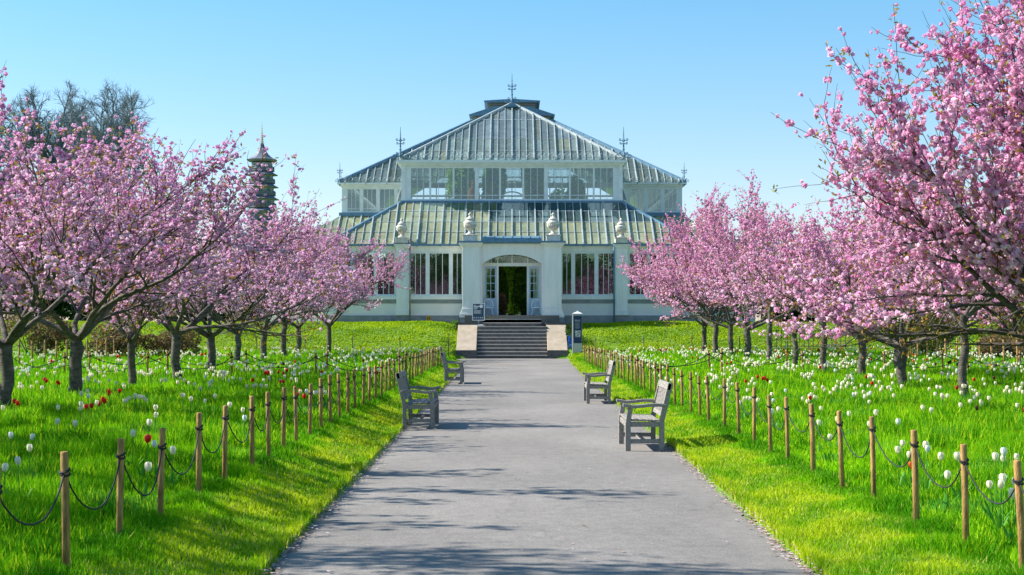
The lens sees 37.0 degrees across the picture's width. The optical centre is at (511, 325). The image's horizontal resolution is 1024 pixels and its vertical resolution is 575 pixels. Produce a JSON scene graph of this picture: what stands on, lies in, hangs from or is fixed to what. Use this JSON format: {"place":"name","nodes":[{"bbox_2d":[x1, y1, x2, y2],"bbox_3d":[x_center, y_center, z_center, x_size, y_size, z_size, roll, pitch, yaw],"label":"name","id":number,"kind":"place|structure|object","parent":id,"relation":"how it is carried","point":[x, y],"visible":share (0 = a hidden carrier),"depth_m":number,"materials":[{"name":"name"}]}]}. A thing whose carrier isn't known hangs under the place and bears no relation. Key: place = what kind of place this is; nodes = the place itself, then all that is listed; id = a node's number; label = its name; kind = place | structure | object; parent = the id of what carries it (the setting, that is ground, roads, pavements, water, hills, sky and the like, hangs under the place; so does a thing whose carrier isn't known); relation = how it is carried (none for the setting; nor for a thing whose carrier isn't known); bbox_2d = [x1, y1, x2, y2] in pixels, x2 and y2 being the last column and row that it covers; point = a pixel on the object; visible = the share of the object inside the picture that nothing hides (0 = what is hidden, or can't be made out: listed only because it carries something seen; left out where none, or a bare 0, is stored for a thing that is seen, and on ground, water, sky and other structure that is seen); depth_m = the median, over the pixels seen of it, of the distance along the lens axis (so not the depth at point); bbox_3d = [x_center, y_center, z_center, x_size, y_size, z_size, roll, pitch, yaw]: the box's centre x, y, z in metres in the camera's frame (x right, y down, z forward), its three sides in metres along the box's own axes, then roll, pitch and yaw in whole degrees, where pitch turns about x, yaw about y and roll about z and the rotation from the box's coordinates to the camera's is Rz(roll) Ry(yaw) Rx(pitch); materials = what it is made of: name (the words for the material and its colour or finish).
{"place":"outdoors","nodes":[
{"label":"outdoors","id":0,"kind":"place"},
{"bbox_2d":[499,292,507,314],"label":"indoor plant","id":1,"kind":"object","parent":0,"point":[503,306],"visible":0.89,"depth_m":87.49,"materials":[{"name":"green plant"}]},
{"bbox_2d":[0,0,1022,321],"label":"sky","id":2,"kind":"structure","parent":0,"point":[696,86],"materials":[{"name":"blue"}]},
{"bbox_2d":[0,322,1023,574],"bbox_3d":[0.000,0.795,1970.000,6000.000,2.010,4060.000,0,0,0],"label":"ground","id":3,"kind":"structure","parent":0,"point":[608,344],"depth_m":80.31,"materials":[{"name":"green plant"}]},
{"bbox_2d":[0,113,33,202],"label":"bare tree","id":4,"kind":"object","parent":3,"relation":"on","point":[7,145],"visible":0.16,"depth_m":118.91,"materials":[{"name":"plant"}]},
{"bbox_2d":[0,313,71,355],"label":"bramble bush","id":5,"kind":"object","parent":3,"relation":"on","point":[52,337],"visible":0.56,"depth_m":65.78,"materials":[{"name":"brown plant"}]},
{"bbox_2d":[0,78,114,319],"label":"bare tree","id":6,"kind":"object","parent":3,"relation":"on","point":[33,132],"visible":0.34,"depth_m":124.52,"materials":[{"name":"grey plant"}]},
{"bbox_2d":[15,338,123,363],"bbox_3d":[-16.996,1.115,58.409,0.144,1.185,16.885,0,0,0],"label":"rope fence","id":7,"kind":"object","parent":3,"relation":"on","point":[57,347],"visible":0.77,"depth_m":58.37,"materials":[{"name":"brown wood"}]},
{"bbox_2d":[0,268,179,320],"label":"hedge","id":8,"kind":"object","parent":3,"relation":"on","point":[63,308],"visible":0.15,"depth_m":95.56,"materials":[{"name":"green plant"}]},
{"bbox_2d":[45,77,166,221],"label":"bare tree","id":9,"kind":"object","parent":3,"relation":"on","point":[121,122],"visible":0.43,"depth_m":119.56,"materials":[{"name":"grey plant"}]},
{"bbox_2d":[83,320,147,356],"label":"bramble bush","id":10,"kind":"object","parent":3,"relation":"on","point":[118,342],"visible":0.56,"depth_m":66.67,"materials":[{"name":"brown plant"}]},
{"bbox_2d":[43,209,197,384],"bbox_3d":[-8.809,-0.559,33.454,3.578,4.366,5.081,0,0,-15],"label":"cherry tree","id":11,"kind":"object","parent":3,"relation":"on","point":[131,339],"visible":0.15,"depth_m":33.15,"materials":[{"name":"pink plant"}]},
{"bbox_2d":[0,60,245,407],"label":"cherry tree","id":12,"kind":"object","parent":3,"relation":"on","point":[21,215],"visible":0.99,"depth_m":24.42,"materials":[{"name":"pink plant"}]},
{"bbox_2d":[136,434,155,477],"bbox_3d":[-3.471,1.275,14.432,0.192,0.497,0.153,0,0,-30],"label":"tulip","id":13,"kind":"object","parent":3,"relation":"on","point":[147,437],"visible":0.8,"depth_m":14.41,"materials":[{"name":"green"}]},
{"bbox_2d":[138,462,157,501],"bbox_3d":[-3.013,1.325,12.662,0.175,0.398,0.182,4,4,-15],"label":"tulip","id":14,"kind":"object","parent":3,"relation":"on","point":[148,466],"visible":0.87,"depth_m":12.64,"materials":[{"name":"green plant"}]},
{"bbox_2d":[0,108,299,393],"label":"cherry tree","id":15,"kind":"object","parent":3,"relation":"on","point":[159,263],"visible":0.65,"depth_m":28.85,"materials":[{"name":"pink plant"}]},
{"bbox_2d":[140,325,201,356],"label":"bramble bush","id":16,"kind":"object","parent":3,"relation":"on","point":[166,340],"visible":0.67,"depth_m":67.55,"materials":[{"name":"brown plant"}]},
{"bbox_2d":[164,446,180,485],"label":"tulip","id":17,"kind":"object","parent":3,"relation":"on","point":[172,450],"visible":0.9,"depth_m":13.91,"materials":[{"name":"green plant"}]},
{"bbox_2d":[38,174,325,373],"bbox_3d":[-8.841,-1.407,43.769,8.462,6.112,8.322,0,0,20],"label":"cherry tree","id":18,"kind":"object","parent":3,"relation":"on","point":[209,335],"visible":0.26,"depth_m":43.80,"materials":[{"name":"pink plant"}]},
{"bbox_2d":[4,138,373,379],"bbox_3d":[-8.291,-1.466,38.844,8.548,6.329,8.188,0,0,37],"label":"cherry tree","id":19,"kind":"object","parent":3,"relation":"on","point":[245,275],"visible":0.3,"depth_m":38.77,"materials":[{"name":"pink plant"}]},
{"bbox_2d":[18,351,400,373],"bbox_3d":[-10.187,1.215,42.649,14.199,0.982,0.125,0,0,1],"label":"rope fence","id":20,"kind":"object","parent":3,"relation":"on","point":[148,357],"visible":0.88,"depth_m":42.60,"materials":[{"name":"fabric"}]},
{"bbox_2d":[13,350,407,373],"bbox_3d":[-10.155,1.207,45.151,14.176,0.976,0.122,0,0,1],"label":"rope fence","id":21,"kind":"object","parent":3,"relation":"on","point":[167,355],"visible":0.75,"depth_m":45.10,"materials":[{"name":"fabric"}]},
{"bbox_2d":[0,346,441,570],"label":"rope fence","id":22,"kind":"object","parent":3,"relation":"on","point":[64,474],"visible":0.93,"depth_m":14.56,"materials":[{"name":"brown wood"}]},
{"bbox_2d":[178,279,264,321],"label":"hedge","id":23,"kind":"object","parent":3,"relation":"on","point":[206,319],"visible":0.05,"depth_m":96.47,"materials":[{"name":"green plant"}]},
{"bbox_2d":[243,126,279,320],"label":"pagoda","id":24,"kind":"object","parent":3,"relation":"on","point":[269,180],"visible":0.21,"depth_m":347.74,"materials":[{"name":"grey brick"}]},
{"bbox_2d":[171,220,352,360],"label":"cherry tree","id":25,"kind":"object","parent":3,"relation":"on","point":[237,354],"visible":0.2,"depth_m":55.93,"materials":[{"name":"pink plant"}]},
{"bbox_2d":[198,222,366,358],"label":"cherry tree","id":26,"kind":"object","parent":3,"relation":"on","point":[285,321],"visible":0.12,"depth_m":65.86,"materials":[{"name":"pink plant"}]},
{"bbox_2d":[201,197,385,359],"bbox_3d":[-9.867,-1.871,61.760,8.704,7.190,8.560,0,0,15],"label":"cherry tree","id":27,"kind":"object","parent":3,"relation":"on","point":[316,252],"visible":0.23,"depth_m":61.53,"materials":[{"name":"pink plant"}]},
{"bbox_2d":[219,212,380,350],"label":"cherry tree","id":28,"kind":"object","parent":3,"relation":"on","point":[299,340],"visible":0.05,"depth_m":72.19,"materials":[{"name":"pink plant"}]},
{"bbox_2d":[247,210,413,351],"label":"cherry tree","id":29,"kind":"object","parent":3,"relation":"on","point":[383,270],"visible":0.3,"depth_m":76.23,"materials":[{"name":"pink plant"}]},
{"bbox_2d":[217,335,448,355],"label":"rope fence","id":30,"kind":"object","parent":3,"relation":"on","point":[348,339],"visible":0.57,"depth_m":76.59,"materials":[{"name":"brown"}]},
{"bbox_2d":[0,320,994,358],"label":"bank grass","id":31,"kind":"structure","parent":3,"relation":"on","point":[386,324],"depth_m":81.83,"materials":[{"name":"green plant"}]},
{"bbox_2d":[456,319,567,358],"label":"stone steps","id":32,"kind":"structure","parent":3,"relation":"on","point":[520,338],"depth_m":81.62,"materials":[{"name":"stone"}]},
{"bbox_2d":[472,303,484,325],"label":"sign board","id":33,"kind":"object","parent":32,"relation":"on","point":[478,312],"visible":0.99,"depth_m":83.39,"materials":[{"name":"blue"}]},
{"bbox_2d":[270,84,754,325],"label":"glasshouse","id":34,"kind":"structure","parent":3,"relation":"on","point":[511,133],"depth_m":88.88,"materials":[{"name":"white glass"}]},
{"bbox_2d":[348,191,371,210],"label":"window","id":35,"kind":"structure","parent":34,"relation":"in","point":[349,194],"depth_m":103.33,"materials":[{"name":"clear glass"}]},
{"bbox_2d":[334,252,395,295],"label":"window","id":36,"kind":"structure","parent":34,"relation":"in","point":[376,293],"depth_m":86.04,"materials":[{"name":"white wood"}]},
{"bbox_2d":[346,254,393,293],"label":"indoor plant","id":37,"kind":"object","parent":34,"relation":"on","point":[388,289],"visible":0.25,"depth_m":87.55,"materials":[{"name":"green plant"}]},
{"bbox_2d":[345,188,399,211],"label":"window","id":38,"kind":"structure","parent":34,"relation":"in","point":[361,208],"depth_m":97.00,"materials":[{"name":"white wood"}]},
{"bbox_2d":[395,218,408,242],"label":"stone urn","id":39,"kind":"object","parent":34,"relation":"on","point":[401,228],"visible":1,"depth_m":85.67,"materials":[{"name":"white stone"}]},
{"bbox_2d":[411,254,456,293],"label":"indoor plant","id":40,"kind":"object","parent":34,"relation":"on","point":[436,277],"visible":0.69,"depth_m":87.61,"materials":[{"name":"green plant"}]},
{"bbox_2d":[411,252,461,295],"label":"window","id":41,"kind":"structure","parent":34,"relation":"in","point":[427,253],"depth_m":86.04,"materials":[{"name":"white wood"}]},
{"bbox_2d":[448,254,460,293],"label":"indoor plant","id":42,"kind":"object","parent":34,"relation":"on","point":[455,272],"visible":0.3,"depth_m":87.90,"materials":[{"name":"green plant"}]},
{"bbox_2d":[444,168,474,198],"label":"indoor plant","id":43,"kind":"object","parent":34,"relation":"on","point":[463,178],"visible":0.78,"depth_m":91.50,"materials":[{"name":"green plant"}]},
{"bbox_2d":[462,213,477,240],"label":"stone urn","id":44,"kind":"object","parent":34,"relation":"on","point":[470,223],"visible":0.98,"depth_m":84.63,"materials":[{"name":"white stone"}]},
{"bbox_2d":[467,178,479,198],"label":"indoor plant","id":45,"kind":"object","parent":34,"relation":"on","point":[471,190],"visible":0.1,"depth_m":91.03,"materials":[{"name":"green plant"}]},
{"bbox_2d":[485,266,496,314],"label":"door","id":46,"kind":"structure","parent":34,"relation":"in","point":[488,311],"depth_m":85.37,"materials":[{"name":"blue paint"}]},
{"bbox_2d":[481,168,506,262],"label":"indoor plant","id":47,"kind":"object","parent":34,"relation":"on","point":[495,181],"visible":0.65,"depth_m":91.71,"materials":[{"name":"green plant"}]},
{"bbox_2d":[488,260,509,314],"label":"indoor plant","id":48,"kind":"object","parent":34,"relation":"on","point":[504,284],"visible":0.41,"depth_m":88.61,"materials":[{"name":"green plant"}]},
{"bbox_2d":[486,255,535,314],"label":"indoor plant","id":49,"kind":"object","parent":34,"relation":"on","point":[509,270],"visible":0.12,"depth_m":91.27,"materials":[{"name":"green plant"}]},
{"bbox_2d":[405,167,618,200],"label":"window","id":50,"kind":"structure","parent":34,"relation":"in","point":[408,195],"depth_m":89.93,"materials":[{"name":"clear glass"}]},
{"bbox_2d":[507,287,519,314],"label":"indoor plant","id":51,"kind":"object","parent":34,"relation":"on","point":[513,307],"visible":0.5,"depth_m":89.46,"materials":[{"name":"green plant"}]},
{"bbox_2d":[512,262,532,314],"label":"indoor plant","id":52,"kind":"object","parent":34,"relation":"on","point":[519,286],"visible":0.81,"depth_m":88.31,"materials":[{"name":"green plant"}]},
{"bbox_2d":[529,266,538,314],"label":"door","id":53,"kind":"structure","parent":34,"relation":"in","point":[535,310],"depth_m":85.37,"materials":[{"name":"white paint"}]},
{"bbox_2d":[520,168,548,297],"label":"indoor plant","id":54,"kind":"object","parent":34,"relation":"on","point":[530,181],"visible":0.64,"depth_m":91.85,"materials":[{"name":"green plant"}]},
{"bbox_2d":[545,213,560,240],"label":"stone urn","id":55,"kind":"object","parent":34,"relation":"on","point":[553,223],"visible":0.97,"depth_m":84.63,"materials":[{"name":"white stone"}]},
{"bbox_2d":[549,174,586,260],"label":"indoor plant","id":56,"kind":"object","parent":34,"relation":"on","point":[577,186],"visible":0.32,"depth_m":92.33,"materials":[{"name":"green plant"}]},
{"bbox_2d":[563,254,583,293],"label":"indoor plant","id":57,"kind":"object","parent":34,"relation":"on","point":[568,275],"visible":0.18,"depth_m":88.50,"materials":[{"name":"green plant"}]},
{"bbox_2d":[562,252,612,295],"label":"window","id":58,"kind":"structure","parent":34,"relation":"in","point":[572,253],"depth_m":86.04,"materials":[{"name":"white glass"}]},
{"bbox_2d":[569,254,612,293],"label":"indoor plant","id":59,"kind":"object","parent":34,"relation":"on","point":[587,276],"visible":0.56,"depth_m":87.37,"materials":[{"name":"green plant"}]},
{"bbox_2d":[614,218,627,242],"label":"stone urn","id":60,"kind":"object","parent":34,"relation":"on","point":[621,228],"visible":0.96,"depth_m":85.67,"materials":[{"name":"white stone"}]},
{"bbox_2d":[624,188,678,211],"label":"window","id":61,"kind":"structure","parent":34,"relation":"in","point":[645,208],"depth_m":97.00,"materials":[{"name":"white glass"}]},
{"bbox_2d":[628,252,678,295],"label":"window","id":62,"kind":"structure","parent":34,"relation":"in","point":[629,253],"depth_m":86.04,"materials":[{"name":"white glass"}]},
{"bbox_2d":[630,254,677,293],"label":"indoor plant","id":63,"kind":"object","parent":34,"relation":"on","point":[637,291],"visible":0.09,"depth_m":87.79,"materials":[{"name":"green plant"}]},
{"bbox_2d":[652,192,675,210],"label":"window","id":64,"kind":"structure","parent":34,"relation":"in","point":[674,194],"depth_m":103.43,"materials":[{"name":"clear glass"}]},
{"bbox_2d":[572,310,582,352],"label":"information pillar","id":65,"kind":"structure","parent":3,"relation":"on","point":[577,331],"depth_m":79.86,"materials":[{"name":"blue metal"}]},
{"bbox_2d":[620,203,763,351],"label":"cherry tree","id":66,"kind":"object","parent":3,"relation":"on","point":[675,232],"visible":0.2,"depth_m":75.85,"materials":[{"name":"pink plant"}]},
{"bbox_2d":[616,179,786,354],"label":"cherry tree","id":67,"kind":"object","parent":3,"relation":"on","point":[697,261],"visible":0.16,"depth_m":69.14,"materials":[{"name":"pink plant"}]},
{"bbox_2d":[633,182,774,353],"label":"cherry tree","id":68,"kind":"object","parent":3,"relation":"on","point":[715,330],"visible":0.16,"depth_m":72.49,"materials":[{"name":"pink plant"}]},
{"bbox_2d":[595,335,835,354],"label":"rope fence","id":69,"kind":"object","parent":3,"relation":"on","point":[709,340],"visible":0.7,"depth_m":76.59,"materials":[{"name":"black wood"}]},
{"bbox_2d":[626,169,855,357],"bbox_3d":[9.370,-2.348,62.518,9.245,8.032,7.495,0,0,32],"label":"cherry tree","id":70,"kind":"object","parent":3,"relation":"on","point":[717,272],"visible":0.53,"depth_m":62.07,"materials":[{"name":"pink plant"}]},
{"bbox_2d":[720,250,814,364],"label":"cherry tree","id":71,"kind":"object","parent":3,"relation":"on","point":[795,348],"visible":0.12,"depth_m":49.93,"materials":[{"name":"pink plant"}]},
{"bbox_2d":[727,234,809,360],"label":"cherry tree","id":72,"kind":"object","parent":3,"relation":"on","point":[768,337],"visible":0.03,"depth_m":56.93,"materials":[{"name":"pink plant"}]},
{"bbox_2d":[755,289,833,321],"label":"hedge","id":73,"kind":"object","parent":3,"relation":"on","point":[796,313],"visible":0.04,"depth_m":96.50,"materials":[{"name":"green plant"}]},
{"bbox_2d":[720,217,878,369],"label":"cherry tree","id":74,"kind":"object","parent":3,"relation":"on","point":[823,351],"visible":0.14,"depth_m":43.00,"materials":[{"name":"pink plant"}]},
{"bbox_2d":[583,345,1023,570],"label":"rope fence","id":75,"kind":"object","parent":3,"relation":"on","point":[1018,479],"visible":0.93,"depth_m":15.07,"materials":[{"name":"brown wood"}]},
{"bbox_2d":[772,329,847,348],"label":"railing","id":76,"kind":"object","parent":3,"relation":"on","point":[790,346],"visible":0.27,"depth_m":79.98,"materials":[{"name":"brown wood"}]},
{"bbox_2d":[630,349,1021,369],"bbox_3d":[9.687,1.257,47.128,12.132,1.026,0.127,0,0,-1],"label":"rope fence","id":77,"kind":"object","parent":3,"relation":"on","point":[941,355],"visible":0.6,"depth_m":47.14,"materials":[{"name":"fabric"}]},
{"bbox_2d":[636,349,1023,378],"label":"rope fence","id":78,"kind":"object","parent":3,"relation":"on","point":[721,354],"visible":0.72,"depth_m":44.57,"materials":[{"name":"fabric"}]},
{"bbox_2d":[698,157,1005,374],"bbox_3d":[9.654,-1.377,40.383,7.595,5.938,7.073,0,0,-30],"label":"cherry tree","id":79,"kind":"object","parent":3,"relation":"on","point":[846,277],"visible":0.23,"depth_m":40.03,"materials":[{"name":"pink plant"}]},
{"bbox_2d":[713,125,1023,385],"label":"cherry tree","id":80,"kind":"object","parent":3,"relation":"on","point":[901,370],"visible":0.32,"depth_m":33.78,"materials":[{"name":"pink plant"}]},
{"bbox_2d":[752,172,997,368],"bbox_3d":[11.943,-1.593,45.227,8.805,6.502,7.138,0,0,-8],"label":"cherry tree","id":81,"kind":"object","parent":3,"relation":"on","point":[895,356],"visible":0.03,"depth_m":45.81,"materials":[{"name":"pink plant"}]},
{"bbox_2d":[765,0,1023,369],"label":"cherry tree","id":82,"kind":"object","parent":3,"relation":"on","point":[991,228],"visible":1,"depth_m":22.01,"materials":[{"name":"pink plant"}]},
{"bbox_2d":[888,446,905,487],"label":"tulip","id":83,"kind":"object","parent":3,"relation":"on","point":[897,449],"visible":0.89,"depth_m":14.67,"materials":[{"name":"green"}]},
{"bbox_2d":[919,445,932,494],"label":"tulip","id":84,"kind":"object","parent":3,"relation":"on","point":[927,450],"visible":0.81,"depth_m":14.10,"materials":[{"name":"green plant"}]},
{"bbox_2d":[898,299,963,355],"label":"olive shrub","id":85,"kind":"object","parent":3,"relation":"on","point":[923,346],"visible":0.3,"depth_m":66.19,"materials":[{"name":"green plant"}]},
{"bbox_2d":[936,470,958,511],"bbox_3d":[3.644,1.408,12.749,0.171,0.395,0.186,3,-2,32],"label":"tulip","id":86,"kind":"object","parent":3,"relation":"on","point":[947,474],"visible":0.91,"depth_m":12.75,"materials":[{"name":"green plant"}]},
{"bbox_2d":[888,188,1011,399],"bbox_3d":[8.605,-0.406,29.031,3.789,4.218,4.280,0,0,-20],"label":"cherry tree","id":87,"kind":"object","parent":3,"relation":"on","point":[963,358],"visible":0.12,"depth_m":28.46,"materials":[{"name":"pink plant"}]},
{"bbox_2d":[949,452,970,500],"bbox_3d":[3.914,1.346,13.316,0.181,0.493,0.175,-6,2,3],"label":"tulip","id":88,"kind":"object","parent":3,"relation":"on","point":[957,458],"visible":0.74,"depth_m":13.31,"materials":[{"name":"green plant"}]},
{"bbox_2d":[908,338,1020,362],"bbox_3d":[16.975,1.095,57.695,0.163,1.229,15.509,0,0,0],"label":"rope fence","id":89,"kind":"object","parent":3,"relation":"on","point":[945,344],"visible":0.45,"depth_m":58.37,"materials":[{"name":"brown wood"}]},
{"bbox_2d":[955,170,1023,325],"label":"cherry tree","id":90,"kind":"object","parent":3,"relation":"on","point":[990,307],"visible":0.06,"depth_m":31.79,"materials":[{"name":"pink plant"}]},
{"bbox_2d":[981,480,1001,519],"bbox_3d":[3.790,1.413,12.072,0.182,0.376,0.175,-2,4,36],"label":"tulip","id":91,"kind":"object","parent":3,"relation":"on","point":[989,483],"visible":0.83,"depth_m":12.08,"materials":[{"name":"green plant"}]},
{"bbox_2d":[988,480,1011,530],"bbox_3d":[3.714,1.388,11.595,0.171,0.443,0.186,-1,6,-17],"label":"tulip","id":92,"kind":"object","parent":3,"relation":"on","point":[1001,483],"visible":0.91,"depth_m":11.57,"materials":[{"name":"green plant"}]},
{"bbox_2d":[977,335,1023,358],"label":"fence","id":93,"kind":"object","parent":3,"relation":"on","point":[996,338],"visible":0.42,"depth_m":62.40,"materials":[{"name":"brown wood"}]},
{"bbox_2d":[977,301,1023,339],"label":"olive shrub","id":94,"kind":"object","parent":3,"relation":"on","point":[1007,321],"visible":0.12,"depth_m":65.32,"materials":[{"name":"green plant"}]},
{"bbox_2d":[994,473,1015,536],"bbox_3d":[3.715,1.367,11.627,0.181,0.483,0.175,2,-4,-26],"label":"tulip","id":95,"kind":"object","parent":3,"relation":"on","point":[1002,476],"visible":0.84,"depth_m":11.62,"materials":[{"name":"green"}]},
{"bbox_2d":[1001,488,1017,546],"bbox_3d":[3.589,1.391,10.896,0.181,0.464,0.175,-2,3,8],"label":"tulip","id":96,"kind":"object","parent":3,"relation":"on","point":[1011,537],"visible":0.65,"depth_m":10.90,"materials":[{"name":"green plant"}]},
{"bbox_2d":[0,347,1023,574],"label":"meadow grass","id":97,"kind":"structure","parent":0,"point":[91,447],"depth_m":20.96,"materials":[{"name":"green plant"}]},
{"bbox_2d":[13,345,1023,392],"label":"tulip field","id":98,"kind":"structure","parent":0,"point":[223,373],"depth_m":46.07,"materials":[{"name":"green plant"}]},
{"bbox_2d":[271,358,811,574],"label":"path","id":99,"kind":"structure","parent":0,"point":[514,504],"depth_m":15.01,"materials":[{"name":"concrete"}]},
{"bbox_2d":[395,370,440,428],"bbox_3d":[-1.620,1.266,26.547,0.693,0.943,1.628,0,0,0],"label":"park bench","id":100,"kind":"object","parent":99,"relation":"on","point":[405,389],"visible":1,"depth_m":25.77,"materials":[{"name":"grey wood"}]},
{"bbox_2d":[440,352,464,383],"bbox_3d":[-1.784,1.266,46.161,0.693,0.943,1.554,0,0,0],"label":"park bench","id":101,"kind":"object","parent":99,"relation":"on","point":[447,370],"visible":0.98,"depth_m":45.41,"materials":[{"name":"grey wood"}]},
{"bbox_2d":[247,364,829,574],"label":"fallen petals","id":102,"kind":"object","parent":99,"relation":"on","point":[808,570],"visible":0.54,"depth_m":13.58,"materials":[{"name":"pink plant"}]},
{"bbox_2d":[582,360,615,403],"bbox_3d":[1.969,1.266,34.689,0.693,0.943,1.406,0,0,0],"label":"park bench","id":103,"kind":"object","parent":99,"relation":"on","point":[604,385],"visible":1,"depth_m":34.01,"materials":[{"name":"grey wood"}]},
{"bbox_2d":[616,379,672,450],"bbox_3d":[1.886,1.266,21.889,0.693,0.943,1.406,0,0,0],"label":"park bench","id":104,"kind":"object","parent":99,"relation":"on","point":[660,403],"visible":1,"depth_m":21.23,"materials":[{"name":"grey wood"}]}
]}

